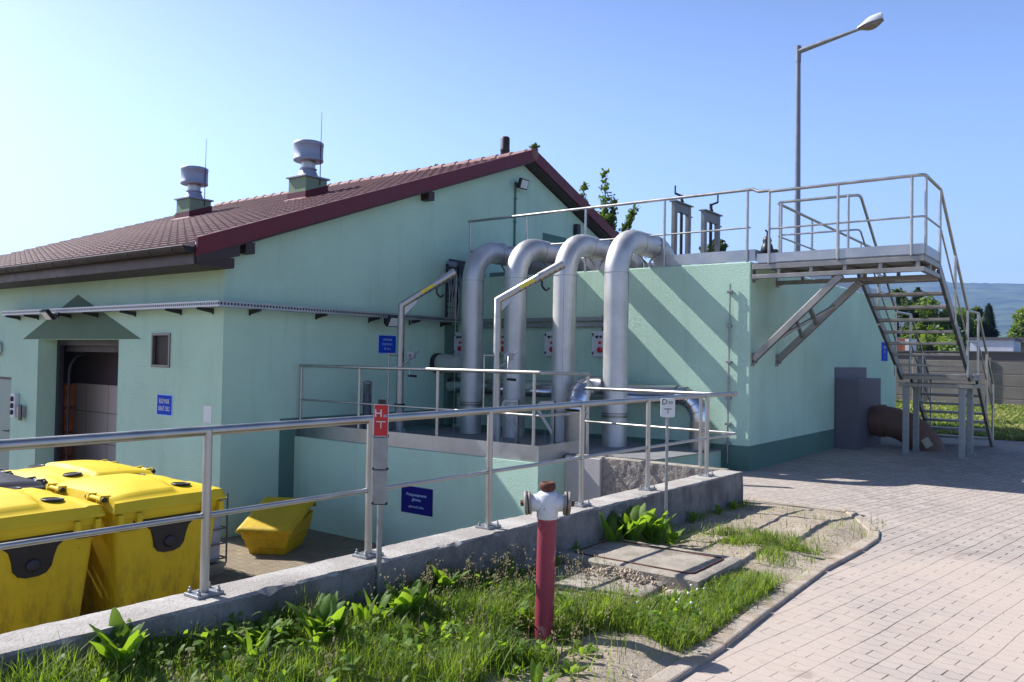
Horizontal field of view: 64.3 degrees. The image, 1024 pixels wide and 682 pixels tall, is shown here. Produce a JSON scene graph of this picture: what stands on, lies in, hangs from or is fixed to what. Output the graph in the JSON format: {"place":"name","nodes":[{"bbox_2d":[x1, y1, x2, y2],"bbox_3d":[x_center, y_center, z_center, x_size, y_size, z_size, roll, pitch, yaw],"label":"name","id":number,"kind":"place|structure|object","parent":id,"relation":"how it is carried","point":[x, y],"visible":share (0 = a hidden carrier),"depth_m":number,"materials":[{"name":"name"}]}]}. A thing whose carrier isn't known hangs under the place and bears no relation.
{"place":"outdoors","nodes":[
{"label":"outdoors","id":0,"kind":"place"},
{"bbox_2d":[209,529,385,585],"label":"yard paving","id":1,"kind":"structure","parent":0,"point":[242,562],"depth_m":10.90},
{"bbox_2d":[0,469,47,489],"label":"waste bin","id":2,"kind":"object","parent":1,"relation":"on","point":[8,478],"visible":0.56,"depth_m":7.98,"materials":[{"name":"plastic"}]},
{"bbox_2d":[0,486,104,633],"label":"waste bin","id":3,"kind":"object","parent":1,"relation":"on","point":[44,583],"visible":0.9,"depth_m":6.75,"materials":[{"name":"yellow plastic"}]},
{"bbox_2d":[5,459,155,482],"bbox_3d":[-4.744,2.064,8.905,1.445,1.464,1.174,0,-2,37],"label":"waste bin","id":4,"kind":"object","parent":1,"relation":"on","point":[56,472],"visible":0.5,"depth_m":8.69,"materials":[{"name":"yellow plastic"}]},
{"bbox_2d":[45,473,225,615],"bbox_3d":[-3.740,2.061,7.969,1.445,1.464,1.174,0,-2,37],"label":"waste bin","id":5,"kind":"object","parent":1,"relation":"on","point":[129,567],"visible":0.71,"depth_m":7.53,"materials":[{"name":"yellow plastic"}]},
{"bbox_2d":[209,493,228,576],"bbox_3d":[-4.257,2.295,9.907,1.231,1.060,1.021,0,-2,37],"label":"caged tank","id":6,"kind":"object","parent":1,"relation":"on","point":[216,566],"visible":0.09,"depth_m":9.89,"materials":[{"name":"plastic"}]},
{"bbox_2d":[235,497,316,554],"bbox_3d":[-3.252,2.558,11.295,0.773,0.627,1.025,1,-1,5],"label":"grit bin","id":7,"kind":"object","parent":1,"relation":"on","point":[281,530],"visible":0.83,"depth_m":10.98,"materials":[{"name":"yellow plastic"}]},
{"bbox_2d":[0,136,646,538],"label":"service building","id":8,"kind":"structure","parent":1,"relation":"on","point":[386,242],"depth_m":13.90,"materials":[{"name":"painted plaster"},{"name":"red clay roof tile"},{"name":"painted metal"}]},
{"bbox_2d":[0,377,11,470],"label":"side door","id":9,"kind":"structure","parent":8,"relation":"in","point":[5,382],"depth_m":16.37,"materials":[{"name":"metal"}]},
{"bbox_2d":[9,393,19,417],"bbox_3d":[-9.711,1.257,15.882,0.200,0.460,0.125,0,-2,37],"label":"socket box","id":10,"kind":"object","parent":8,"relation":"attached to","point":[14,400],"visible":0.97,"depth_m":15.83,"materials":[{"name":"white plastic"}]},
{"bbox_2d":[54,340,118,461],"bbox_3d":[-7.338,1.437,15.133,3.010,2.890,0.869,0,-2,37],"label":"door frame","id":11,"kind":"structure","parent":8,"relation":"in","point":[85,346],"depth_m":15.65,"materials":[{"name":"metal"}]},
{"bbox_2d":[151,333,170,367],"bbox_3d":[-5.517,0.145,12.856,0.540,0.540,0.080,0,-2,37],"label":"window","id":12,"kind":"structure","parent":8,"relation":"in","point":[160,342],"depth_m":12.89,"materials":[{"name":"metal"}]},
{"bbox_2d":[156,393,172,416],"bbox_3d":[-5.428,0.999,12.726,0.450,0.340,0.014,0,-2,37],"label":"building sign","id":13,"kind":"object","parent":8,"relation":"attached to","point":[164,404],"visible":1,"depth_m":12.71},
{"bbox_2d":[203,405,211,422],"bbox_3d":[-4.490,1.080,12.018,0.210,0.250,0.008,0,-2,37],"label":"notice plate","id":14,"kind":"object","parent":8,"relation":"attached to","point":[207,414],"visible":1,"depth_m":12.01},
{"bbox_2d":[1,300,461,326],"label":"cable tray","id":15,"kind":"object","parent":8,"relation":"attached to","point":[177,307],"visible":0.92,"depth_m":13.13,"materials":[{"name":"metal"}]},
{"bbox_2d":[39,309,58,319],"bbox_3d":[-8.112,-0.460,14.313,0.260,0.190,0.259,0,-2,37],"label":"floodlight","id":16,"kind":"object","parent":15,"relation":"attached to","point":[47,314],"visible":1,"depth_m":14.23,"materials":[{"name":"metal"}]},
{"bbox_2d":[384,315,397,326],"bbox_3d":[-2.085,-0.342,14.035,0.247,0.201,0.260,0,-2,37],"label":"floodlight","id":17,"kind":"object","parent":15,"relation":"attached to","point":[390,320],"visible":0.89,"depth_m":13.95,"materials":[{"name":"metal"}]},
{"bbox_2d":[378,335,395,353],"bbox_3d":[-2.212,0.060,14.455,0.014,0.330,0.440,0,-2,37],"label":"building sign","id":18,"kind":"object","parent":8,"relation":"attached to","point":[386,344],"visible":1,"depth_m":14.43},
{"bbox_2d":[430,353,460,372],"bbox_3d":[-1.070,0.420,15.166,1.006,0.380,0.387,0,-2,42],"label":"stub pipe","id":19,"kind":"object","parent":8,"relation":"attached to","point":[439,360],"visible":0.56,"depth_m":15.13,"materials":[{"name":"silver metal"}]},
{"bbox_2d":[445,260,460,317],"bbox_3d":[-1.147,-0.948,15.692,0.143,1.194,0.386,0,-2,37],"label":"cable ladder","id":20,"kind":"object","parent":8,"relation":"attached to","point":[456,289],"visible":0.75,"depth_m":15.65,"materials":[{"name":"metal"}]},
{"bbox_2d":[543,233,565,244],"bbox_3d":[0.967,-1.808,18.668,0.008,1.230,0.950,0,-2,37],"label":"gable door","id":21,"kind":"structure","parent":8,"relation":"in","point":[546,237],"depth_m":18.64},
{"bbox_2d":[0,470,742,681],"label":"wall","id":22,"kind":"structure","parent":1,"relation":"on","point":[346,576],"depth_m":4.77,"materials":[{"name":"concrete"}]},
{"bbox_2d":[0,391,737,599],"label":"railing","id":23,"kind":"object","parent":22,"relation":"on","point":[205,515],"visible":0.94,"depth_m":4.70,"materials":[{"name":"silver metal"}]},
{"bbox_2d":[293,418,723,545],"bbox_3d":[-0.093,2.175,12.680,5.529,1.660,3.782,0,-2,37],"label":"pump chamber","id":24,"kind":"object","parent":1,"relation":"on","point":[329,459],"visible":0.55,"depth_m":11.43,"materials":[{"name":"green paint"}]},
{"bbox_2d":[362,380,371,428],"bbox_3d":[-2.402,1.127,13.497,0.155,0.950,0.155,0,-2,37],"label":"pipe vent","id":25,"kind":"object","parent":24,"relation":"on","point":[367,389],"visible":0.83,"depth_m":13.44,"materials":[{"name":"metal"}]},
{"bbox_2d":[401,486,432,516],"bbox_3d":[-1.314,2.198,11.222,0.590,0.370,0.014,0,-2,37],"label":"chamber sign","id":26,"kind":"object","parent":24,"relation":"attached to","point":[417,500],"visible":0.98,"depth_m":11.21,"materials":[{"name":"metal"}]},
{"bbox_2d":[387,269,457,436],"bbox_3d":[-1.468,0.208,13.234,1.107,2.809,0.328,1,-1,7],"label":"davit crane","id":27,"kind":"object","parent":24,"relation":"on","point":[406,305],"visible":0.91,"depth_m":13.23,"materials":[{"name":"metal"}]},
{"bbox_2d":[299,364,590,454],"bbox_3d":[-1.159,0.951,11.915,4.678,1.139,1.138,0,-2,37],"label":"railing","id":28,"kind":"object","parent":24,"relation":"on","point":[533,415],"visible":0.98,"depth_m":11.10,"materials":[{"name":"silver metal"}]},
{"bbox_2d":[459,243,532,433],"bbox_3d":[-0.153,-0.068,15.286,0.457,3.490,2.207,0,-2,37],"label":"swan neck pipe","id":29,"kind":"object","parent":24,"relation":"on","point":[481,258],"visible":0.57,"depth_m":14.43,"materials":[{"name":"silver metal"}]},
{"bbox_2d":[501,399,519,443],"bbox_3d":[-0.035,1.267,12.753,0.300,0.720,0.071,1,-1,3],"label":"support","id":30,"kind":"object","parent":24,"relation":"on","point":[515,427],"visible":0.66,"depth_m":12.73,"materials":[{"name":"silver metal"}]},
{"bbox_2d":[482,260,565,442],"bbox_3d":[0.172,0.196,12.094,1.197,2.840,0.330,1,-1,6],"label":"davit crane","id":31,"kind":"object","parent":24,"relation":"on","point":[504,300],"visible":0.83,"depth_m":12.09,"materials":[{"name":"metal"}]},
{"bbox_2d":[502,239,561,437],"bbox_3d":[0.613,-0.066,14.708,0.457,3.490,2.207,0,-2,37],"label":"swan neck pipe","id":32,"kind":"object","parent":24,"relation":"on","point":[524,254],"visible":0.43,"depth_m":13.86,"materials":[{"name":"silver metal"}]},
{"bbox_2d":[537,400,555,443],"bbox_3d":[0.516,1.271,12.487,0.300,0.720,0.071,1,-1,3],"label":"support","id":33,"kind":"object","parent":24,"relation":"on","point":[551,429],"visible":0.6,"depth_m":12.46,"materials":[{"name":"silver metal"}]},
{"bbox_2d":[446,377,710,449],"bbox_3d":[0.925,1.177,13.979,5.228,0.985,0.316,0,-2,37],"label":"header pipe","id":34,"kind":"object","parent":24,"relation":"on","point":[544,390],"visible":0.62,"depth_m":12.93,"materials":[{"name":"metal"}]},
{"bbox_2d":[550,234,611,441],"bbox_3d":[1.419,-0.065,14.099,0.457,3.490,2.207,0,-2,37],"label":"swan neck pipe","id":35,"kind":"object","parent":24,"relation":"on","point":[573,250],"visible":0.56,"depth_m":13.25,"materials":[{"name":"silver metal"}]},
{"bbox_2d":[564,376,602,447],"bbox_3d":[1.242,1.100,12.797,0.356,1.099,1.228,0,-2,37],"label":"clad duct","id":36,"kind":"object","parent":24,"relation":"on","point":[576,392],"visible":0.64,"depth_m":12.36,"materials":[{"name":"metal"}]},
{"bbox_2d":[601,230,676,446],"bbox_3d":[2.193,-0.064,13.514,0.457,3.490,2.207,0,-2,37],"label":"swan neck pipe","id":37,"kind":"object","parent":24,"relation":"on","point":[625,246],"visible":0.81,"depth_m":12.67,"materials":[{"name":"silver metal"}]},
{"bbox_2d":[565,453,728,501],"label":"return wall","id":38,"kind":"structure","parent":1,"relation":"on","point":[605,475],"depth_m":10.09,"materials":[{"name":"concrete"}]},
{"bbox_2d":[583,386,736,466],"bbox_3d":[1.649,1.035,9.989,0.392,0.886,2.276,2,-2,-42],"label":"railing","id":39,"kind":"object","parent":38,"relation":"on","point":[700,430],"visible":0.83,"depth_m":9.76,"materials":[{"name":"silver metal"}]},
{"bbox_2d":[0,498,884,681],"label":"verge","id":40,"kind":"structure","parent":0,"point":[654,665],"depth_m":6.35,"materials":[{"name":"green plant"}]},
{"bbox_2d":[89,607,148,673],"bbox_3d":[-1.690,1.318,3.512,0.242,0.259,0.304,1,-1,-22],"label":"broad leaf weed","id":41,"kind":"object","parent":40,"relation":"on","point":[124,635],"visible":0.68,"depth_m":3.50,"materials":[{"name":"plant"}]},
{"bbox_2d":[118,661,176,681],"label":"broad leaf weed","id":42,"kind":"object","parent":40,"relation":"on","point":[135,676],"visible":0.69,"depth_m":3.42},
{"bbox_2d":[130,637,169,673],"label":"broad leaf weed","id":43,"kind":"object","parent":40,"relation":"on","point":[144,669],"visible":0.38,"depth_m":3.63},
{"bbox_2d":[206,618,270,658],"bbox_3d":[-1.257,1.430,3.870,0.274,0.166,0.327,1,-1,16],"label":"broad leaf weed","id":44,"kind":"object","parent":40,"relation":"on","point":[237,625],"visible":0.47,"depth_m":3.90,"materials":[{"name":"plant"}]},
{"bbox_2d":[243,628,273,660],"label":"broad leaf weed","id":45,"kind":"object","parent":40,"relation":"on","point":[266,641],"visible":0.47,"depth_m":3.76,"materials":[{"name":"plant"}]},
{"bbox_2d":[223,621,297,645],"bbox_3d":[-1.219,1.449,3.955,0.343,0.130,0.331,-3,-3,-17],"label":"broad leaf weed","id":46,"kind":"object","parent":40,"relation":"on","point":[274,632],"visible":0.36,"depth_m":3.93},
{"bbox_2d":[239,609,289,645],"bbox_3d":[-1.220,1.435,4.033,0.285,0.156,0.248,1,-1,-17],"label":"broad leaf weed","id":47,"kind":"object","parent":40,"relation":"on","point":[258,633],"visible":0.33,"depth_m":4.07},
{"bbox_2d":[241,650,293,681],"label":"broad leaf weed","id":48,"kind":"object","parent":40,"relation":"on","point":[247,658],"visible":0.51,"depth_m":3.66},
{"bbox_2d":[285,591,346,638],"bbox_3d":[-0.953,1.413,4.068,0.310,0.270,0.237,0,-2,44],"label":"broad leaf weed","id":49,"kind":"object","parent":40,"relation":"on","point":[331,607],"visible":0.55,"depth_m":4.09,"materials":[{"name":"plant"}]},
{"bbox_2d":[294,614,349,649],"bbox_3d":[-0.932,1.462,4.054,0.292,0.180,0.344,0,-1,31],"label":"broad leaf weed","id":50,"kind":"object","parent":40,"relation":"on","point":[321,636],"visible":0.41,"depth_m":3.97,"materials":[{"name":"plant"}]},
{"bbox_2d":[302,601,354,645],"bbox_3d":[-0.916,1.443,4.089,0.264,0.222,0.207,1,-1,-22],"label":"broad leaf weed","id":51,"kind":"object","parent":40,"relation":"on","point":[319,619],"visible":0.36,"depth_m":4.08,"materials":[{"name":"plant"}]},
{"bbox_2d":[343,595,380,630],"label":"broad leaf weed","id":52,"kind":"object","parent":40,"relation":"on","point":[357,608],"visible":0.44,"depth_m":4.33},
{"bbox_2d":[364,605,391,630],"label":"broad leaf weed","id":53,"kind":"object","parent":40,"relation":"on","point":[366,609],"visible":0.36,"depth_m":4.33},
{"bbox_2d":[363,588,393,623],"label":"broad leaf weed","id":54,"kind":"object","parent":40,"relation":"on","point":[385,598],"visible":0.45,"depth_m":4.48,"materials":[{"name":"plant"}]},
{"bbox_2d":[371,399,388,605],"bbox_3d":[-0.776,1.065,4.777,0.092,1.445,0.049,1,-1,0],"label":"hydrant sign","id":55,"kind":"object","parent":40,"relation":"on","point":[380,454],"visible":0.98,"depth_m":4.76,"materials":[{"name":"metal"}]},
{"bbox_2d":[19,561,779,681],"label":"ground weeds","id":56,"kind":"object","parent":40,"relation":"on","point":[538,645],"visible":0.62,"depth_m":4.08,"materials":[{"name":"green plant"}]},
{"bbox_2d":[384,578,421,623],"bbox_3d":[-0.619,1.475,4.602,0.223,0.263,0.303,1,-1,-7],"label":"broad leaf weed","id":57,"kind":"object","parent":40,"relation":"on","point":[404,600],"visible":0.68,"depth_m":4.55,"materials":[{"name":"plant"}]},
{"bbox_2d":[399,580,429,617],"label":"broad leaf weed","id":58,"kind":"object","parent":40,"relation":"on","point":[423,592],"visible":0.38,"depth_m":4.63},
{"bbox_2d":[396,620,463,643],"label":"broad leaf weed","id":59,"kind":"object","parent":40,"relation":"on","point":[427,625],"visible":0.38,"depth_m":4.36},
{"bbox_2d":[0,499,871,681],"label":"dry stalks","id":60,"kind":"object","parent":40,"relation":"on","point":[426,578],"visible":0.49,"depth_m":4.63,"materials":[{"name":"plant"}]},
{"bbox_2d":[427,561,469,592],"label":"broad leaf weed","id":61,"kind":"object","parent":40,"relation":"on","point":[443,579],"visible":0.55,"depth_m":5.00,"materials":[{"name":"plant"}]},
{"bbox_2d":[489,556,524,585],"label":"broad leaf weed","id":62,"kind":"object","parent":40,"relation":"on","point":[508,569],"visible":0.38,"depth_m":5.62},
{"bbox_2d":[488,659,529,676],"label":"broad leaf weed","id":63,"kind":"object","parent":40,"relation":"on","point":[502,671],"visible":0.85,"depth_m":4.01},
{"bbox_2d":[504,599,529,623],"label":"broad leaf weed","id":64,"kind":"object","parent":40,"relation":"on","point":[522,607],"visible":0.53,"depth_m":4.80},
{"bbox_2d":[512,658,561,681],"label":"broad leaf weed","id":65,"kind":"object","parent":40,"relation":"on","point":[536,671],"visible":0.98,"depth_m":3.81,"materials":[{"name":"plant"}]},
{"bbox_2d":[520,481,574,643],"bbox_3d":[0.197,1.284,4.659,0.310,0.956,0.136,1,-1,0],"label":"hydrant","id":66,"kind":"object","parent":40,"relation":"on","point":[547,503],"visible":0.98,"depth_m":4.62,"materials":[{"name":"metal"}]},
{"bbox_2d":[547,658,589,675],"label":"broad leaf weed","id":67,"kind":"object","parent":40,"relation":"on","point":[564,668],"visible":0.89,"depth_m":4.08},
{"bbox_2d":[564,639,599,659],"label":"broad leaf weed","id":68,"kind":"object","parent":40,"relation":"on","point":[590,649],"visible":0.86,"depth_m":4.35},
{"bbox_2d":[599,512,636,541],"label":"dock plant","id":69,"kind":"object","parent":40,"relation":"on","point":[612,530],"visible":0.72,"depth_m":6.66,"materials":[{"name":"green plant"}]},
{"bbox_2d":[523,539,741,601],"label":"manhole slab","id":70,"kind":"structure","parent":40,"relation":"on","point":[670,566],"depth_m":5.95,"materials":[{"name":"concrete"}]},
{"bbox_2d":[582,566,675,590],"bbox_3d":[0.798,1.640,5.766,0.754,0.082,0.330,0,-2,37],"label":"gravel heap","id":71,"kind":"object","parent":70,"relation":"on","point":[630,571],"visible":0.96,"depth_m":5.72,"materials":[{"name":"gravel"}]},
{"bbox_2d":[611,503,655,540],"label":"dock plant","id":72,"kind":"object","parent":40,"relation":"on","point":[631,519],"visible":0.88,"depth_m":6.75,"materials":[{"name":"green plant"}]},
{"bbox_2d":[640,509,676,543],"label":"dock plant","id":73,"kind":"object","parent":40,"relation":"on","point":[652,531],"visible":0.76,"depth_m":6.81,"materials":[{"name":"green plant"}]},
{"bbox_2d":[661,398,674,536],"bbox_3d":[1.366,1.166,7.195,0.126,1.318,0.044,1,-1,0],"label":"drain sign","id":74,"kind":"object","parent":40,"relation":"on","point":[667,408],"visible":0.96,"depth_m":7.19,"materials":[{"name":"metal"}]},
{"bbox_2d":[660,524,694,544],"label":"dock plant","id":75,"kind":"object","parent":40,"relation":"on","point":[671,537],"visible":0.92,"depth_m":6.90,"materials":[{"name":"green plant"}]},
{"bbox_2d":[0,0,1023,287],"label":"sky","id":76,"kind":"structure","parent":0,"point":[104,103],"materials":[{"name":"blue"}]},
{"bbox_2d":[677,436,1023,681],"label":"paving","id":77,"kind":"structure","parent":0,"point":[898,588],"depth_m":6.03,"materials":[{"name":"concrete"}]},
{"bbox_2d":[520,503,1022,681],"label":"pebbles","id":78,"kind":"object","parent":77,"relation":"on","point":[632,675],"visible":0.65,"depth_m":6.97,"materials":[{"name":"stone"}]},
{"bbox_2d":[835,378,880,449],"bbox_3d":[7.014,1.441,16.467,0.426,1.370,1.800,0,-2,37],"label":"duct box","id":79,"kind":"object","parent":77,"relation":"on","point":[857,399],"visible":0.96,"depth_m":15.80,"materials":[{"name":"metal"}]},
{"bbox_2d":[858,380,864,448],"bbox_3d":[6.796,1.419,15.830,0.007,1.300,0.480,0,-2,37],"label":"door","id":80,"kind":"structure","parent":79,"relation":"in","point":[861,402],"depth_m":15.80,"materials":[{"name":"metal"}]},
{"bbox_2d":[751,173,993,459],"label":"steel staircase","id":81,"kind":"structure","parent":77,"relation":"on","point":[926,260],"depth_m":12.67,"materials":[{"name":"silver metal"}]},
{"bbox_2d":[868,405,946,451],"bbox_3d":[7.824,1.897,16.028,1.427,1.239,0.646,0,-2,37],"label":"bent pipe","id":82,"kind":"object","parent":77,"relation":"on","point":[884,420],"visible":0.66,"depth_m":15.94,"materials":[{"name":"metal"}]},
{"bbox_2d":[845,281,1023,337],"bbox_3d":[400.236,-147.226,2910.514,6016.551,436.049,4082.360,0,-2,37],"label":"hills","id":83,"kind":"structure","parent":0,"point":[1006,300],"depth_m":3539.34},
{"bbox_2d":[896,399,1023,440],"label":"meadow grass","id":84,"kind":"structure","parent":0,"point":[1013,415],"depth_m":20.62,"materials":[{"name":"plant"}]},
{"bbox_3d":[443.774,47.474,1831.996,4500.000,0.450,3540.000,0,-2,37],"label":"ground","id":85,"kind":"structure","parent":0,"visible":0},
{"bbox_2d":[579,168,644,257],"bbox_3d":[3.517,-2.054,30.145,3.159,8.702,2.985,1,-1,2],"label":"birch tree","id":86,"kind":"object","parent":85,"relation":"on","point":[610,217],"visible":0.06,"depth_m":29.93,"materials":[{"name":"green plant"}]},
{"bbox_2d":[454,249,895,471],"bbox_3d":[4.203,0.460,18.002,5.972,3.480,9.791,0,-2,37],"label":"pump station","id":87,"kind":"object","parent":85,"relation":"on","point":[678,334],"visible":0.48,"depth_m":13.39,"materials":[{"name":"green paint"}]},
{"bbox_2d":[454,332,460,353],"bbox_3d":[-0.998,0.047,15.703,0.260,0.430,0.178,0,-2,37],"label":"control box","id":88,"kind":"object","parent":87,"relation":"attached to","point":[457,343],"visible":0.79,"depth_m":15.69,"materials":[{"name":"white plastic"}]},
{"bbox_2d":[483,315,603,330],"bbox_3d":[0.483,-0.210,14.660,2.900,0.450,0.069,0,-2,37],"label":"cable duct","id":89,"kind":"object","parent":87,"relation":"attached to","point":[535,325],"visible":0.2,"depth_m":14.51,"materials":[{"name":"metal"}]},
{"bbox_2d":[544,332,551,355],"bbox_3d":[0.702,0.049,14.419,0.260,0.430,0.178,0,-2,37],"label":"control box","id":90,"kind":"object","parent":87,"relation":"attached to","point":[548,345],"visible":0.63,"depth_m":14.41,"materials":[{"name":"white plastic"}]},
{"bbox_2d":[528,254,641,274],"bbox_3d":[1.308,-1.370,15.168,2.400,0.340,0.200,0,-2,37],"label":"channel cover","id":91,"kind":"object","parent":87,"relation":"on","point":[635,262],"visible":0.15,"depth_m":14.97,"materials":[{"name":"silver metal"}]},
{"bbox_2d":[592,331,602,356],"bbox_3d":[1.484,0.050,13.828,0.260,0.430,0.178,0,-2,37],"label":"control box","id":92,"kind":"object","parent":87,"relation":"attached to","point":[597,343],"visible":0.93,"depth_m":13.80,"materials":[{"name":"white plastic"}]},
{"bbox_2d":[468,188,769,270],"bbox_3d":[1.503,-1.774,14.000,5.920,1.124,0.068,0,-2,37],"label":"railing","id":93,"kind":"object","parent":87,"relation":"on","point":[747,227],"visible":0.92,"depth_m":13.27,"materials":[{"name":"silver metal"}]},
{"bbox_2d":[669,185,693,265],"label":"sluice gate","id":94,"kind":"structure","parent":87,"relation":"on","point":[681,207],"depth_m":15.53,"materials":[{"name":"metal"}]},
{"bbox_2d":[699,195,722,263],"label":"sluice gate","id":95,"kind":"structure","parent":87,"relation":"on","point":[710,216],"depth_m":15.01,"materials":[{"name":"metal"}]},
{"bbox_2d":[725,284,732,462],"bbox_3d":[3.324,0.494,12.498,0.080,2.750,0.060,0,-2,37],"label":"conduit","id":96,"kind":"object","parent":87,"relation":"attached to","point":[728,361],"depth_m":12.48,"materials":[{"name":"metal"}]},
{"bbox_2d":[760,230,778,253],"bbox_3d":[3.994,-1.527,12.643,0.269,0.420,0.199,0,-2,37],"label":"valve actuator","id":97,"kind":"object","parent":87,"relation":"on","point":[764,247],"visible":0.67,"depth_m":12.60,"materials":[{"name":"grey metal"}]},
{"bbox_2d":[777,202,882,292],"bbox_3d":[6.826,-1.622,16.650,0.048,1.114,8.100,0,-2,37],"label":"railing","id":98,"kind":"object","parent":87,"relation":"on","point":[816,221],"visible":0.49,"depth_m":14.71,"materials":[{"name":"silver metal"}]},
{"bbox_2d":[794,12,883,260],"bbox_3d":[8.661,-3.085,21.770,2.265,10.976,0.380,0,-2,37],"label":"street lamp","id":99,"kind":"object","parent":87,"relation":"on","point":[874,21],"visible":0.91,"depth_m":22.36,"materials":[{"name":"metal"}]},
{"bbox_2d":[644,508,879,681],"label":"kerb","id":100,"kind":"structure","parent":85,"relation":"on","point":[723,639],"depth_m":5.09,"materials":[{"name":"concrete"}]},
{"bbox_2d":[884,287,916,337],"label":"broadleaf tree","id":101,"kind":"object","parent":85,"relation":"on","point":[902,301],"visible":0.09,"depth_m":72.75,"materials":[{"name":"green plant"}]},
{"bbox_2d":[916,334,942,350],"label":"shrub","id":102,"kind":"object","parent":85,"relation":"on","point":[925,338],"visible":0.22,"depth_m":66.72,"materials":[{"name":"green plant"}]},
{"bbox_2d":[901,296,965,345],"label":"broadleaf tree","id":103,"kind":"object","parent":85,"relation":"on","point":[928,313],"visible":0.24,"depth_m":70.20,"materials":[{"name":"green plant"}]},
{"bbox_2d":[927,337,969,350],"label":"shrub","id":104,"kind":"object","parent":85,"relation":"on","point":[948,348],"visible":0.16,"depth_m":65.58,"materials":[{"name":"green plant"}]},
{"bbox_2d":[926,307,983,349],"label":"broadleaf tree","id":105,"kind":"object","parent":85,"relation":"on","point":[972,328],"visible":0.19,"depth_m":69.55,"materials":[{"name":"green plant"}]},
{"bbox_2d":[896,350,1023,405],"bbox_3d":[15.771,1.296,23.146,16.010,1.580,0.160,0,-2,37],"label":"concrete fence","id":106,"kind":"object","parent":85,"relation":"on","point":[1008,380],"visible":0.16,"depth_m":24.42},
{"bbox_2d":[979,303,1000,336],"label":"spruce tree","id":107,"kind":"object","parent":85,"relation":"on","point":[989,324],"visible":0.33,"depth_m":69.27,"materials":[{"name":"green plant"}]},
{"bbox_2d":[969,337,1022,350],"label":"white shed","id":108,"kind":"structure","parent":85,"relation":"on","point":[1003,343],"depth_m":29.47,"materials":[{"name":"white"}]},
{"bbox_2d":[1006,307,1023,335],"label":"broadleaf tree","id":109,"kind":"object","parent":85,"relation":"on","point":[1018,324],"visible":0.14,"depth_m":80.56,"materials":[{"name":"green plant"}]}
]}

